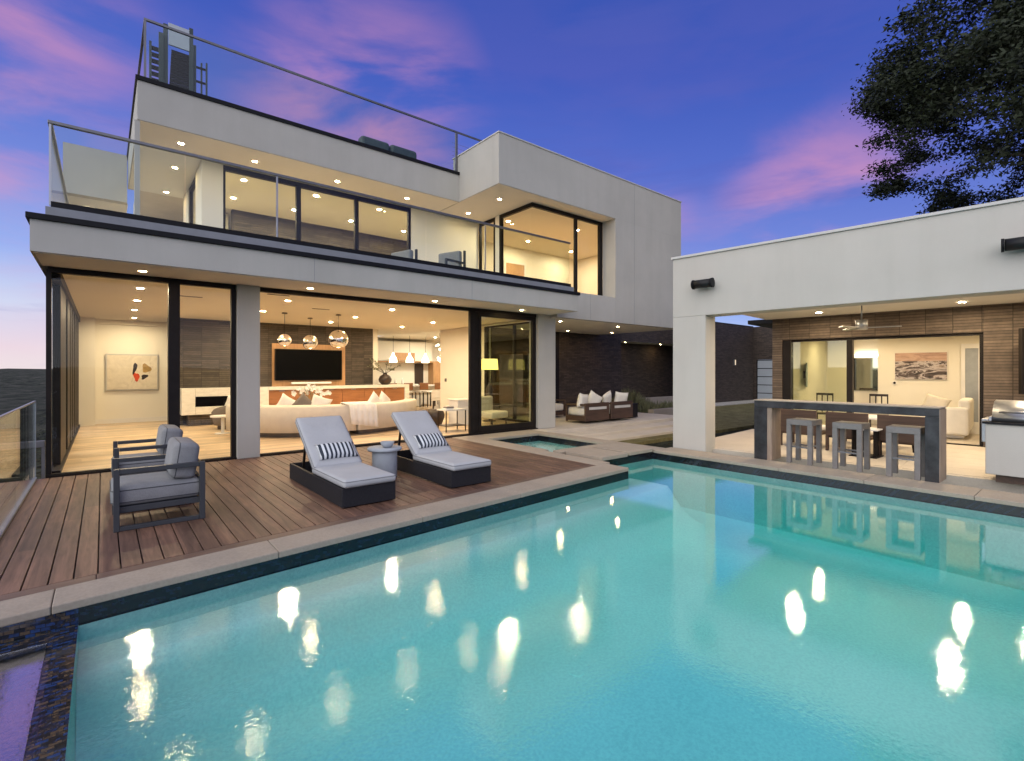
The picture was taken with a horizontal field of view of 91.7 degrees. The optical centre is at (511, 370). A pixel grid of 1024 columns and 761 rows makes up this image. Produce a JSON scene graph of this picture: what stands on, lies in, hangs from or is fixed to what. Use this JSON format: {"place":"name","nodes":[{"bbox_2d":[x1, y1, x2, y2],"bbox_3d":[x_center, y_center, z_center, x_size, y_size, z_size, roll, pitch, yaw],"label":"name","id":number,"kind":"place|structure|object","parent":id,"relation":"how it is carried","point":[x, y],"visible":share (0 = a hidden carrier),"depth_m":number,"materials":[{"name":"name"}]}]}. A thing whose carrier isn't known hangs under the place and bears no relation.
{"place":"outdoors","nodes":[
{"label":"outdoors","id":0,"kind":"place"},
{"bbox_2d":[21,476,163,589],"bbox_3d":[-3.095,1.875,7.110,8.655,0.450,5.366,0,0,-39],"label":"deck base","id":1,"kind":"object","parent":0,"point":[98,537],"depth_m":4.84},
{"bbox_2d":[0,438,588,594],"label":"deck","id":2,"kind":"structure","parent":1,"relation":"on","point":[246,499],"depth_m":5.62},
{"bbox_2d":[0,401,36,538],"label":"deck railing","id":3,"kind":"object","parent":2,"relation":"on","point":[11,514],"visible":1,"depth_m":6.32,"materials":[{"name":"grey glass"}]},
{"bbox_2d":[0,440,44,478],"bbox_3d":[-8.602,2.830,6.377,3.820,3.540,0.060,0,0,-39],"label":"rail","id":4,"kind":"object","parent":2,"relation":"on","point":[18,445],"visible":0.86,"depth_m":7.47,"materials":[{"name":"metal"}]},
{"bbox_2d":[111,424,182,475],"bbox_3d":[-5.011,1.184,6.859,0.802,0.832,0.860,0,0,-39],"label":"deck armchair","id":5,"kind":"object","parent":2,"relation":"on","point":[166,433],"visible":0.37,"depth_m":6.68,"materials":[{"name":"fabric"}]},
{"bbox_2d":[110,437,204,532],"bbox_3d":[-3.916,1.184,5.481,0.802,0.832,0.860,0,0,-39],"label":"deck armchair","id":6,"kind":"object","parent":2,"relation":"on","point":[180,480],"visible":1,"depth_m":5.29,"materials":[{"name":"fabric"}]},
{"bbox_2d":[290,415,395,507],"bbox_3d":[-2.356,1.132,6.750,0.670,0.913,2.142,0,0,-39],"label":"sun lounger","id":7,"kind":"object","parent":2,"relation":"on","point":[345,482],"visible":1,"depth_m":6.46,"materials":[{"name":"grey fabric"}]},
{"bbox_2d":[315,441,357,459],"bbox_3d":[-2.422,1.100,6.878,0.540,0.209,0.224,0,0,-39],"label":"striped pillow","id":8,"kind":"object","parent":7,"relation":"on","point":[334,450],"visible":1,"depth_m":6.81,"materials":[{"name":"fabric"}]},
{"bbox_2d":[367,445,401,475],"bbox_3d":[-1.931,1.377,7.541,0.510,0.445,0.510,0,0,-39],"label":"round side table","id":9,"kind":"object","parent":2,"relation":"on","point":[384,459],"visible":0.73,"depth_m":7.38,"materials":[{"name":"concrete"}]},
{"bbox_2d":[380,441,393,447],"bbox_3d":[-1.884,1.111,7.515,0.210,0.087,0.210,0,0,-39],"label":"stone bowl","id":10,"kind":"object","parent":9,"relation":"on","point":[386,444],"visible":1,"depth_m":7.45,"materials":[{"name":"stone"}]},
{"bbox_2d":[391,410,490,487],"bbox_3d":[-1.215,1.132,7.740,0.670,0.913,2.142,0,0,-39],"label":"sun lounger","id":11,"kind":"object","parent":2,"relation":"on","point":[447,466],"visible":0.93,"depth_m":7.41,"materials":[{"name":"grey fabric"}]},
{"bbox_2d":[413,433,447,448],"bbox_3d":[-1.282,1.100,7.868,0.540,0.209,0.224,0,0,-39],"label":"striped pillow","id":12,"kind":"object","parent":11,"relation":"on","point":[429,440],"visible":1,"depth_m":7.79,"materials":[{"name":"fabric"}]},
{"bbox_2d":[0,464,594,600],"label":"deck border","id":13,"kind":"object","parent":1,"relation":"on","point":[54,586],"visible":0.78,"depth_m":4.58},
{"bbox_2d":[25,74,681,477],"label":"modern house","id":14,"kind":"structure","parent":0,"point":[223,278],"depth_m":12.96,"materials":[{"name":"paint"}]},
{"bbox_2d":[46,269,79,472],"bbox_3d":[-9.722,0.019,10.901,0.160,3.134,8.570,0,0,-39],"label":"window frame","id":15,"kind":"structure","parent":14,"relation":"in","point":[66,317],"depth_m":8.86,"materials":[{"name":"brown metal"}]},
{"bbox_2d":[105,354,158,390],"bbox_3d":[-11.678,0.040,15.309,1.300,1.120,0.056,0,0,-39],"label":"abstract painting","id":16,"kind":"object","parent":14,"relation":"attached to","point":[126,372],"visible":1,"depth_m":15.27,"materials":[{"name":"fabric"}]},
{"bbox_2d":[46,266,235,474],"bbox_3d":[-6.044,-0.006,8.301,2.535,3.129,0.140,0,0,-39],"label":"window frame","id":17,"kind":"structure","parent":14,"relation":"in","point":[173,284],"depth_m":8.43,"materials":[{"name":"brown metal"}]},
{"bbox_2d":[149,23,207,95],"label":"stacked terrace chairs","id":18,"kind":"object","parent":14,"relation":"on","point":[183,66],"visible":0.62,"depth_m":10.33,"materials":[{"name":"grey plastic"}]},
{"bbox_2d":[189,178,194,223],"bbox_3d":[-7.886,-3.373,12.354,0.080,2.655,1.300,0,0,-39],"label":"window frame","id":19,"kind":"structure","parent":14,"relation":"in","point":[192,187],"depth_m":12.78,"materials":[{"name":"brown metal"}]},
{"bbox_2d":[211,406,225,429],"bbox_3d":[-7.733,1.216,13.772,0.880,0.740,1.000,0,0,21],"label":"tub armchair","id":20,"kind":"object","parent":14,"relation":"on","point":[219,411],"visible":0.25,"depth_m":13.33,"materials":[{"name":"beige fabric"}]},
{"bbox_2d":[210,414,229,433],"bbox_3d":[-7.335,1.356,12.613,0.556,0.460,0.556,0,0,-39],"label":"white side table","id":21,"kind":"object","parent":14,"relation":"on","point":[222,417],"visible":0.75,"depth_m":12.58,"materials":[{"name":"wood"}]},
{"bbox_2d":[278,312,291,345],"bbox_3d":[-6.023,-1.105,13.174,0.340,0.885,0.340,0,0,-39],"label":"globe pendant","id":22,"kind":"object","parent":14,"relation":"hanging from","point":[284,339],"visible":1,"depth_m":13.07,"materials":[{"name":"clear glass"}]},
{"bbox_2d":[180,384,408,425],"bbox_3d":[-6.779,1.042,16.548,7.120,1.084,0.610,0,0,-39],"label":"marble console","id":23,"kind":"object","parent":14,"relation":"on","point":[198,406],"visible":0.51,"depth_m":15.54,"materials":[{"name":"stone"}]},
{"bbox_2d":[291,383,331,400],"bbox_3d":[-5.816,0.751,14.476,1.173,0.828,0.607,0,0,-39],"label":"orchid arrangement","id":24,"kind":"object","parent":23,"relation":"on","point":[311,388],"visible":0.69,"depth_m":14.41,"materials":[{"name":"white plant"}]},
{"bbox_2d":[291,382,331,383],"bbox_3d":[-6.708,0.400,16.651,1.300,0.070,0.100,0,0,-39],"label":"soundbar","id":25,"kind":"object","parent":23,"relation":"on","point":[311,382],"visible":1,"depth_m":16.61,"materials":[{"name":"white plastic"}]},
{"bbox_2d":[367,359,400,384],"bbox_3d":[-4.671,0.005,18.224,1.316,0.989,0.570,0,0,-39],"label":"branch vase","id":26,"kind":"object","parent":23,"relation":"on","point":[384,379],"visible":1,"depth_m":18.10,"materials":[{"name":"brown ceramic"}]},
{"bbox_2d":[272,343,344,385],"bbox_3d":[-6.799,-0.202,16.800,2.390,1.396,0.206,0,0,-39],"label":"television","id":27,"kind":"object","parent":14,"relation":"attached to","point":[302,363],"visible":0.97,"depth_m":16.64,"materials":[{"name":"black glass"}]},
{"bbox_2d":[47,120,570,269],"bbox_3d":[-5.476,-2.857,13.812,10.265,1.175,9.710,0,0,-39],"label":"balcony railing","id":28,"kind":"object","parent":14,"relation":"attached to","point":[52,136],"visible":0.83,"depth_m":8.52,"materials":[{"name":"clear glass"}]},
{"bbox_2d":[137,17,481,170],"bbox_3d":[-4.551,-6.126,13.557,9.000,1.168,3.280,0,0,-39],"label":"roof terrace railing","id":29,"kind":"object","parent":14,"relation":"on","point":[143,37],"visible":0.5,"depth_m":10.96,"materials":[{"name":"metal"}]},
{"bbox_2d":[302,318,317,348],"bbox_3d":[-5.869,-1.095,14.466,0.430,0.904,0.430,0,0,-39],"label":"globe pendant","id":30,"kind":"object","parent":14,"relation":"hanging from","point":[309,341],"visible":1,"depth_m":14.32,"materials":[{"name":"clear glass"}]},
{"bbox_2d":[223,165,410,249],"bbox_3d":[-4.792,-3.377,12.905,4.756,2.665,0.100,0,0,-39],"label":"window frame","id":31,"kind":"structure","parent":14,"relation":"in","point":[298,186],"depth_m":12.51,"materials":[{"name":"brown metal"}]},
{"bbox_2d":[226,399,415,436],"bbox_3d":[-4.583,1.206,13.116,4.942,0.760,2.240,0,0,-39],"label":"curved sofa","id":32,"kind":"object","parent":14,"relation":"on","point":[277,420],"visible":0.56,"depth_m":11.91,"materials":[{"name":"beige fabric"}]},
{"bbox_2d":[277,393,295,404],"bbox_3d":[-5.551,0.850,12.238,0.639,0.629,0.195,0,0,2],"label":"sofa pillow","id":33,"kind":"object","parent":32,"relation":"on","point":[285,399],"visible":0.46,"depth_m":12.18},
{"bbox_2d":[292,393,311,404],"bbox_3d":[-5.140,0.850,12.267,0.661,0.660,0.195,0,0,-9],"label":"sofa pillow","id":34,"kind":"object","parent":32,"relation":"on","point":[303,399],"visible":0.43,"depth_m":12.21,"materials":[{"name":"beige fabric"}]},
{"bbox_2d":[311,393,331,404],"bbox_3d":[-4.777,0.850,12.360,0.607,0.592,0.195,0,0,-19],"label":"sofa pillow","id":35,"kind":"object","parent":32,"relation":"on","point":[317,400],"visible":0.48,"depth_m":12.31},
{"bbox_2d":[340,401,378,426],"bbox_3d":[-3.850,1.095,12.500,0.876,0.650,0.531,0,0,-39],"label":"throw blanket","id":36,"kind":"object","parent":32,"relation":"on","point":[364,413],"visible":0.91,"depth_m":12.34,"materials":[{"name":"white fabric"}]},
{"bbox_2d":[368,391,380,402],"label":"sofa pillow","id":37,"kind":"object","parent":32,"relation":"on","point":[374,398],"visible":0.43,"depth_m":13.19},
{"bbox_2d":[379,391,389,401],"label":"sofa pillow","id":38,"kind":"object","parent":32,"relation":"on","point":[383,397],"visible":0.4,"depth_m":13.51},
{"bbox_2d":[328,314,347,347],"bbox_3d":[-4.752,-1.090,13.612,0.520,0.913,0.520,0,0,-39],"label":"globe pendant","id":39,"kind":"object","parent":14,"relation":"hanging from","point":[338,338],"visible":1,"depth_m":13.44,"materials":[{"name":"clear glass"}]},
{"bbox_2d":[358,136,416,158],"bbox_3d":[-3.629,-5.815,14.011,1.750,0.890,0.950,0,0,-39],"label":"roof terrace sofa","id":40,"kind":"object","parent":14,"relation":"on","point":[385,146],"visible":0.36,"depth_m":13.59,"materials":[{"name":"grey fabric"}]},
{"bbox_2d":[391,249,417,258],"bbox_3d":[-2.888,-2.515,12.140,0.810,0.950,0.820,0,0,36],"label":"balcony chair","id":41,"kind":"object","parent":14,"relation":"on","point":[407,253],"visible":0.18,"depth_m":12.20,"materials":[{"name":"grey fabric"}]},
{"bbox_2d":[378,341,439,384],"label":"kitchen cabinets","id":42,"kind":"object","parent":14,"relation":"in","point":[398,349],"visible":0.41,"depth_m":25.05,"materials":[{"name":"paint"}]},
{"bbox_2d":[415,383,427,406],"bbox_3d":[-3.979,1.051,21.911,0.440,1.070,0.445,0,0,-39],"label":"kitchen stool","id":43,"kind":"object","parent":14,"relation":"on","point":[423,386],"visible":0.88,"depth_m":21.75,"materials":[{"name":"orange wood"}]},
{"bbox_2d":[431,390,439,408],"bbox_3d":[-2.942,1.162,19.821,0.500,0.851,0.515,0,0,-4],"label":"dining chair","id":44,"kind":"object","parent":14,"relation":"on","point":[435,395],"visible":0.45,"depth_m":19.56,"materials":[{"name":"fabric"}]},
{"bbox_2d":[428,409,444,425],"bbox_3d":[-2.240,1.351,14.604,0.499,0.470,0.499,0,0,28],"label":"drum stool","id":45,"kind":"object","parent":14,"relation":"on","point":[433,413],"visible":0.64,"depth_m":14.41,"materials":[{"name":"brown wood"}]},
{"bbox_2d":[438,251,465,266],"bbox_3d":[-1.760,-2.655,12.813,0.810,0.950,0.820,0,0,31],"label":"balcony chair","id":46,"kind":"object","parent":14,"relation":"on","point":[453,258],"visible":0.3,"depth_m":12.91,"materials":[{"name":"paint"}]},
{"bbox_2d":[437,408,466,431],"bbox_3d":[-1.595,1.296,13.192,0.660,0.580,0.460,0,0,-39],"label":"console table","id":47,"kind":"object","parent":14,"relation":"on","point":[446,425],"visible":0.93,"depth_m":13.14,"materials":[{"name":"brown wood"}]},
{"bbox_2d":[447,398,467,424],"bbox_3d":[-1.484,1.206,14.708,0.660,0.760,0.560,0,0,-39],"label":"cabinet","id":48,"kind":"object","parent":14,"relation":"on","point":[459,403],"visible":0.57,"depth_m":14.47,"materials":[{"name":"white wood"}]},
{"bbox_2d":[468,311,474,433],"bbox_3d":[-0.999,0.035,12.349,0.150,3.046,0.080,0,0,-39],"label":"sliding door","id":49,"kind":"structure","parent":14,"relation":"in","point":[471,314],"depth_m":12.31,"materials":[{"name":"brown metal"}]},
{"bbox_2d":[475,312,477,432],"bbox_3d":[-0.933,0.035,12.520,0.150,3.046,0.080,0,0,-39],"label":"sliding door","id":50,"kind":"structure","parent":14,"relation":"in","point":[476,313],"depth_m":12.50,"materials":[{"name":"brown metal"}]},
{"bbox_2d":[479,218,494,271],"bbox_3d":[-0.761,-3.373,15.562,0.060,2.655,0.860,0,0,-39],"label":"door","id":51,"kind":"structure","parent":14,"relation":"in","point":[492,220],"depth_m":15.81,"materials":[{"name":"brown metal"}]},
{"bbox_2d":[483,403,499,421],"bbox_3d":[-0.709,1.313,15.734,0.676,0.545,0.676,0,0,-39],"label":"lamp table","id":52,"kind":"object","parent":14,"relation":"on","point":[494,404],"visible":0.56,"depth_m":15.66,"materials":[{"name":"brown wood"}]},
{"bbox_2d":[481,359,497,395],"bbox_3d":[-0.709,0.330,15.734,0.556,1.420,0.556,0,0,-39],"label":"table lamp","id":53,"kind":"object","parent":52,"relation":"on","point":[489,364],"visible":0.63,"depth_m":15.55,"materials":[{"name":"yellow fabric"}]},
{"bbox_2d":[481,396,507,424],"bbox_3d":[-0.612,1.162,14.428,0.760,0.852,0.700,0,0,41],"label":"lounge armchair","id":54,"kind":"object","parent":14,"relation":"on","point":[488,411],"visible":0.65,"depth_m":14.41,"materials":[{"name":"beige fabric"}]},
{"bbox_2d":[484,322,528,421],"bbox_3d":[0.063,0.019,15.677,0.100,3.134,3.030,0,0,-39],"label":"window frame","id":55,"kind":"structure","parent":14,"relation":"in","point":[486,329],"depth_m":15.63,"materials":[{"name":"brown metal"}]},
{"bbox_2d":[478,312,535,432],"bbox_3d":[-0.115,0.035,13.179,1.950,3.046,0.080,0,0,-39],"label":"sliding door","id":56,"kind":"structure","parent":14,"relation":"in","point":[499,427],"depth_m":13.28,"materials":[{"name":"brown metal"}]},
{"bbox_2d":[504,259,525,276],"bbox_3d":[0.114,-3.090,18.826,1.100,2.120,0.050,0,0,-39],"label":"bedroom door","id":57,"kind":"structure","parent":14,"relation":"in","point":[510,267],"depth_m":18.80,"materials":[{"name":"wood"}]},
{"bbox_2d":[499,202,602,295],"bbox_3d":[1.245,-3.377,15.406,3.000,2.665,1.490,0,0,-39],"label":"window frame","id":58,"kind":"structure","parent":14,"relation":"in","point":[531,205],"depth_m":15.02,"materials":[{"name":"brown metal"}]},
{"bbox_2d":[555,332,558,402],"bbox_3d":[1.680,0.055,18.968,0.300,3.090,0.038,0,0,-39],"label":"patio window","id":59,"kind":"structure","parent":14,"relation":"in","point":[556,333],"depth_m":18.99,"materials":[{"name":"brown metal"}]},
{"bbox_2d":[0,368,753,482],"bbox_3d":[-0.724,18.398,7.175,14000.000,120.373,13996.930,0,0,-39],"label":"hills","id":60,"kind":"structure","parent":0,"point":[20,387],"depth_m":25.95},
{"bbox_2d":[841,0,1023,214],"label":"oak tree","id":61,"kind":"object","parent":60,"relation":"on","point":[926,104],"visible":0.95,"depth_m":15.88,"materials":[{"name":"green plant"}]},
{"bbox_2d":[397,384,439,405],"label":"kitchen island","id":62,"kind":"structure","parent":0,"point":[417,387],"depth_m":22.64,"materials":[{"name":"paint"}]},
{"bbox_2d":[0,452,1023,760],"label":"pool","id":63,"kind":"structure","parent":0,"point":[640,610],"depth_m":4.41,"materials":[{"name":"liquid"}]},
{"bbox_2d":[0,430,1023,626],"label":"pool coping","id":64,"kind":"object","parent":63,"relation":"on","point":[38,605],"visible":0.93,"depth_m":5.49,"materials":[{"name":"stone"}]},
{"bbox_2d":[497,435,593,451],"bbox_3d":[0.714,2.102,11.330,2.300,0.897,2.610,0,0,-39],"label":"spa","id":65,"kind":"object","parent":64,"relation":"in","point":[550,444],"visible":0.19,"depth_m":12.20,"materials":[{"name":"liquid"}]},
{"bbox_2d":[786,418,821,465],"bbox_3d":[5.082,1.214,8.649,0.410,0.755,0.410,0,0,-36],"label":"bar stool","id":66,"kind":"object","parent":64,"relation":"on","point":[809,423],"visible":1,"depth_m":8.59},
{"bbox_2d":[754,399,946,482],"bbox_3d":[5.412,1.056,8.209,0.450,1.073,2.620,0,0,-39],"label":"outdoor bar","id":67,"kind":"object","parent":64,"relation":"on","point":[767,429],"visible":1,"depth_m":7.90,"materials":[{"name":"stone"}]},
{"bbox_2d":[832,421,869,471],"bbox_3d":[5.518,1.214,8.089,0.410,0.755,0.410,0,0,-38],"label":"bar stool","id":68,"kind":"object","parent":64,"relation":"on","point":[858,427],"visible":1,"depth_m":8.05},
{"bbox_2d":[886,424,924,479],"bbox_3d":[5.960,1.214,7.520,0.410,0.755,0.410,0,0,-40],"label":"bar stool","id":69,"kind":"object","parent":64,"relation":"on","point":[892,432],"visible":0.88,"depth_m":7.48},
{"bbox_2d":[0,0,1023,368],"label":"sky","id":70,"kind":"structure","parent":0,"point":[729,111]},
{"bbox_2d":[507,412,672,440],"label":"patio","id":71,"kind":"structure","parent":0,"point":[642,425],"depth_m":14.87,"materials":[{"name":"stone"}]},
{"bbox_2d":[526,399,565,415],"bbox_3d":[1.178,1.270,17.297,1.100,0.580,0.855,0,0,-39],"label":"patio sofa","id":72,"kind":"object","parent":71,"relation":"on","point":[560,408],"visible":0.44,"depth_m":17.23,"materials":[{"name":"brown wood"}]},
{"bbox_2d":[566,402,608,421],"bbox_3d":[2.374,1.270,15.607,1.100,0.580,0.855,0,0,-39],"label":"patio sofa","id":73,"kind":"object","parent":71,"relation":"on","point":[592,411],"visible":0.96,"depth_m":15.29,"materials":[{"name":"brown wood"}]},
{"bbox_2d":[577,393,588,407],"bbox_3d":[2.178,0.920,15.326,0.222,0.516,0.591,0,0,37],"label":"patio pillow","id":74,"kind":"object","parent":73,"relation":"on","point":[582,399],"visible":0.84,"depth_m":15.16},
{"bbox_2d":[588,390,602,402],"bbox_3d":[2.601,0.920,15.803,0.692,0.658,0.222,0,0,-25],"label":"patio pillow","id":75,"kind":"object","parent":73,"relation":"on","point":[594,397],"visible":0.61,"depth_m":15.70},
{"bbox_2d":[609,400,632,418],"bbox_3d":[3.301,1.270,16.369,1.100,0.580,0.855,0,0,-39],"label":"patio sofa","id":76,"kind":"object","parent":71,"relation":"on","point":[620,409],"visible":0.69,"depth_m":16.00,"materials":[{"name":"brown wood"}]},
{"bbox_2d":[602,391,610,401],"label":"patio pillow","id":77,"kind":"object","parent":76,"relation":"on","point":[606,396],"visible":0.66,"depth_m":16.06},
{"bbox_2d":[614,391,627,401],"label":"patio pillow","id":78,"kind":"object","parent":76,"relation":"on","point":[619,396],"visible":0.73,"depth_m":16.39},
{"bbox_2d":[628,403,638,417],"bbox_3d":[3.973,1.345,17.126,0.540,0.470,0.540,0,0,-39],"label":"black side table","id":79,"kind":"object","parent":71,"relation":"on","point":[635,409],"visible":0.26,"depth_m":17.01,"materials":[{"name":"brown metal"}]},
{"bbox_2d":[566,448,627,460],"bbox_3d":[1.623,1.831,9.579,0.740,0.538,0.930,0,0,-39],"label":"stepping pad","id":80,"kind":"object","parent":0,"point":[597,454],"visible":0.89,"depth_m":9.41,"materials":[{"name":"concrete"}]},
{"bbox_2d":[594,443,652,455],"bbox_3d":[2.262,1.831,10.156,0.740,0.538,0.930,0,0,-39],"label":"stepping pad","id":81,"kind":"object","parent":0,"point":[630,450],"visible":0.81,"depth_m":10.02,"materials":[{"name":"concrete"}]},
{"bbox_2d":[630,458,716,468],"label":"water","id":82,"kind":"structure","parent":0,"point":[658,460],"depth_m":9.62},
{"bbox_2d":[618,403,753,444],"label":"lawn","id":83,"kind":"structure","parent":0,"point":[733,417],"depth_m":18.21,"materials":[{"name":"green plant"}]},
{"bbox_2d":[611,387,645,406],"bbox_3d":[4.749,1.087,20.352,1.486,1.037,1.478,0,0,-39],"label":"shrub","id":84,"kind":"object","parent":83,"relation":"on","point":[633,397],"visible":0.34,"depth_m":20.08,"materials":[{"name":"green plant"}]},
{"bbox_2d":[638,402,659,412],"bbox_3d":[5.292,1.470,19.828,1.350,0.674,1.370,0,0,-39],"label":"shrub","id":85,"kind":"object","parent":83,"relation":"on","point":[645,407],"visible":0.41,"depth_m":19.64,"materials":[{"name":"green plant"}]},
{"bbox_2d":[646,396,672,414],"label":"planter wall","id":86,"kind":"structure","parent":83,"relation":"on","point":[667,411],"depth_m":19.75,"materials":[{"name":"concrete"}]},
{"bbox_2d":[649,400,671,407],"bbox_3d":[5.976,1.473,20.521,1.383,0.669,1.379,0,0,-39],"label":"shrub","id":87,"kind":"object","parent":83,"relation":"on","point":[661,405],"visible":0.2,"depth_m":20.41,"materials":[{"name":"green plant"}]},
{"bbox_2d":[715,322,752,402],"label":"courtyard wall","id":88,"kind":"structure","parent":83,"relation":"on","point":[733,362],"depth_m":29.64,"materials":[{"name":"brick"}]},
{"bbox_2d":[753,327,771,399],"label":"garage wall","id":89,"kind":"structure","parent":83,"relation":"on","point":[762,362],"depth_m":30.89,"materials":[{"name":"brick"}]},
{"bbox_2d":[757,360,771,398],"bbox_3d":[15.891,0.605,30.578,0.080,2.590,1.610,0,0,-39],"label":"garage door","id":90,"kind":"structure","parent":89,"relation":"in","point":[764,367],"depth_m":30.81,"materials":[{"name":"glass"}]},
{"bbox_2d":[715,400,753,405],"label":"gravel path","id":91,"kind":"structure","parent":0,"point":[733,402],"depth_m":28.40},
{"bbox_2d":[671,197,1023,493],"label":"pool house","id":92,"kind":"structure","parent":0,"point":[917,277],"depth_m":10.04,"materials":[{"name":"paint"}]},
{"bbox_2d":[691,278,714,289],"bbox_3d":[3.806,-1.730,9.880,0.264,0.188,0.410,0,0,-45],"label":"outdoor speaker","id":93,"kind":"object","parent":92,"relation":"attached to","point":[702,283],"visible":1,"depth_m":9.79},
{"bbox_2d":[781,409,825,448],"bbox_3d":[6.251,1.204,10.648,0.705,0.780,0.730,0,0,-39],"label":"teak armchair","id":94,"kind":"object","parent":92,"relation":"on","point":[789,413],"visible":0.44,"depth_m":10.46,"materials":[{"name":"brown wood"}]},
{"bbox_2d":[816,393,833,418],"bbox_3d":[8.386,1.100,13.414,0.432,1.000,0.420,0,0,-45],"label":"dark dining chair","id":95,"kind":"object","parent":92,"relation":"on","point":[822,412],"visible":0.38,"depth_m":13.50,"materials":[{"name":"brown wood"}]},
{"bbox_2d":[825,411,872,450],"bbox_3d":[6.792,1.204,9.927,0.705,0.780,0.730,0,0,-39],"label":"teak armchair","id":96,"kind":"object","parent":92,"relation":"on","point":[831,417],"visible":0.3,"depth_m":9.76,"materials":[{"name":"brown wood"}]},
{"bbox_2d":[854,354,877,390],"bbox_3d":[10.867,0.040,15.095,0.060,1.120,0.820,0,0,-45],"label":"vanity mirror","id":97,"kind":"object","parent":92,"relation":"attached to","point":[865,374],"visible":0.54,"depth_m":15.16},
{"bbox_2d":[849,427,883,458],"bbox_3d":[6.639,1.332,9.322,0.460,0.522,0.460,0,0,-39],"label":"slatted side table","id":98,"kind":"object","parent":92,"relation":"on","point":[875,455],"visible":0.57,"depth_m":9.20,"materials":[{"name":"metal"}]},
{"bbox_2d":[838,306,901,330],"bbox_3d":[7.113,-1.110,9.951,1.144,0.540,1.072,0,0,-45],"label":"ceiling fan","id":99,"kind":"object","parent":92,"relation":"hanging from","point":[861,324],"visible":0.95,"depth_m":9.96,"materials":[{"name":"metal"}]},
{"bbox_2d":[869,394,888,426],"bbox_3d":[9.410,1.100,12.811,0.432,1.000,0.420,0,0,-45],"label":"dark dining chair","id":100,"kind":"object","parent":92,"relation":"on","point":[881,395],"visible":0.35,"depth_m":12.94,"materials":[{"name":"brown wood"}]},
{"bbox_2d":[877,415,924,455],"bbox_3d":[7.314,1.204,9.230,0.705,0.780,0.730,0,0,-39],"label":"teak armchair","id":101,"kind":"object","parent":92,"relation":"on","point":[883,421],"visible":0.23,"depth_m":9.02,"materials":[{"name":"brown wood"}]},
{"bbox_2d":[895,352,946,379],"bbox_3d":[11.050,-0.135,13.456,0.035,0.730,1.100,0,0,-45],"label":"landscape print","id":102,"kind":"object","parent":92,"relation":"attached to","point":[927,365],"visible":1,"depth_m":13.43,"materials":[{"name":"brown paper"}]},
{"bbox_2d":[919,398,973,438],"bbox_3d":[10.781,1.133,12.327,1.630,0.915,0.920,0,0,-45],"label":"indoor sofa","id":103,"kind":"object","parent":92,"relation":"on","point":[960,421],"visible":0.66,"depth_m":11.60,"materials":[{"name":"white fabric"}]},
{"bbox_2d":[922,393,951,406],"bbox_3d":[10.324,0.780,12.098,0.203,0.476,0.579,0,0,-45],"label":"indoor pillow","id":104,"kind":"object","parent":103,"relation":"on","point":[931,400],"visible":0.67,"depth_m":12.06,"materials":[{"name":"beige fabric"}]},
{"bbox_2d":[961,343,978,433],"bbox_3d":[11.915,0.450,12.575,0.068,2.300,0.830,0,0,-45],"label":"interior door","id":105,"kind":"structure","parent":92,"relation":"in","point":[969,352],"depth_m":12.72,"materials":[{"name":"white wood"}]},
{"bbox_2d":[982,421,1023,484],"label":"grill island","id":106,"kind":"structure","parent":92,"relation":"on","point":[1004,452],"depth_m":7.01,"materials":[{"name":"paint"}]},
{"bbox_2d":[981,400,1023,441],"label":"grill","id":107,"kind":"object","parent":106,"relation":"on","point":[1008,410],"visible":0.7,"depth_m":7.12,"materials":[{"name":"metal"}]},
{"bbox_2d":[1001,236,1023,252],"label":"wall light","id":108,"kind":"object","parent":92,"relation":"attached to","point":[1016,243],"visible":1,"depth_m":6.74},
{"bbox_2d":[1018,328,1023,393],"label":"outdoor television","id":109,"kind":"object","parent":92,"relation":"attached to","point":[1020,360],"visible":1,"depth_m":9.62,"materials":[{"name":"metal"}]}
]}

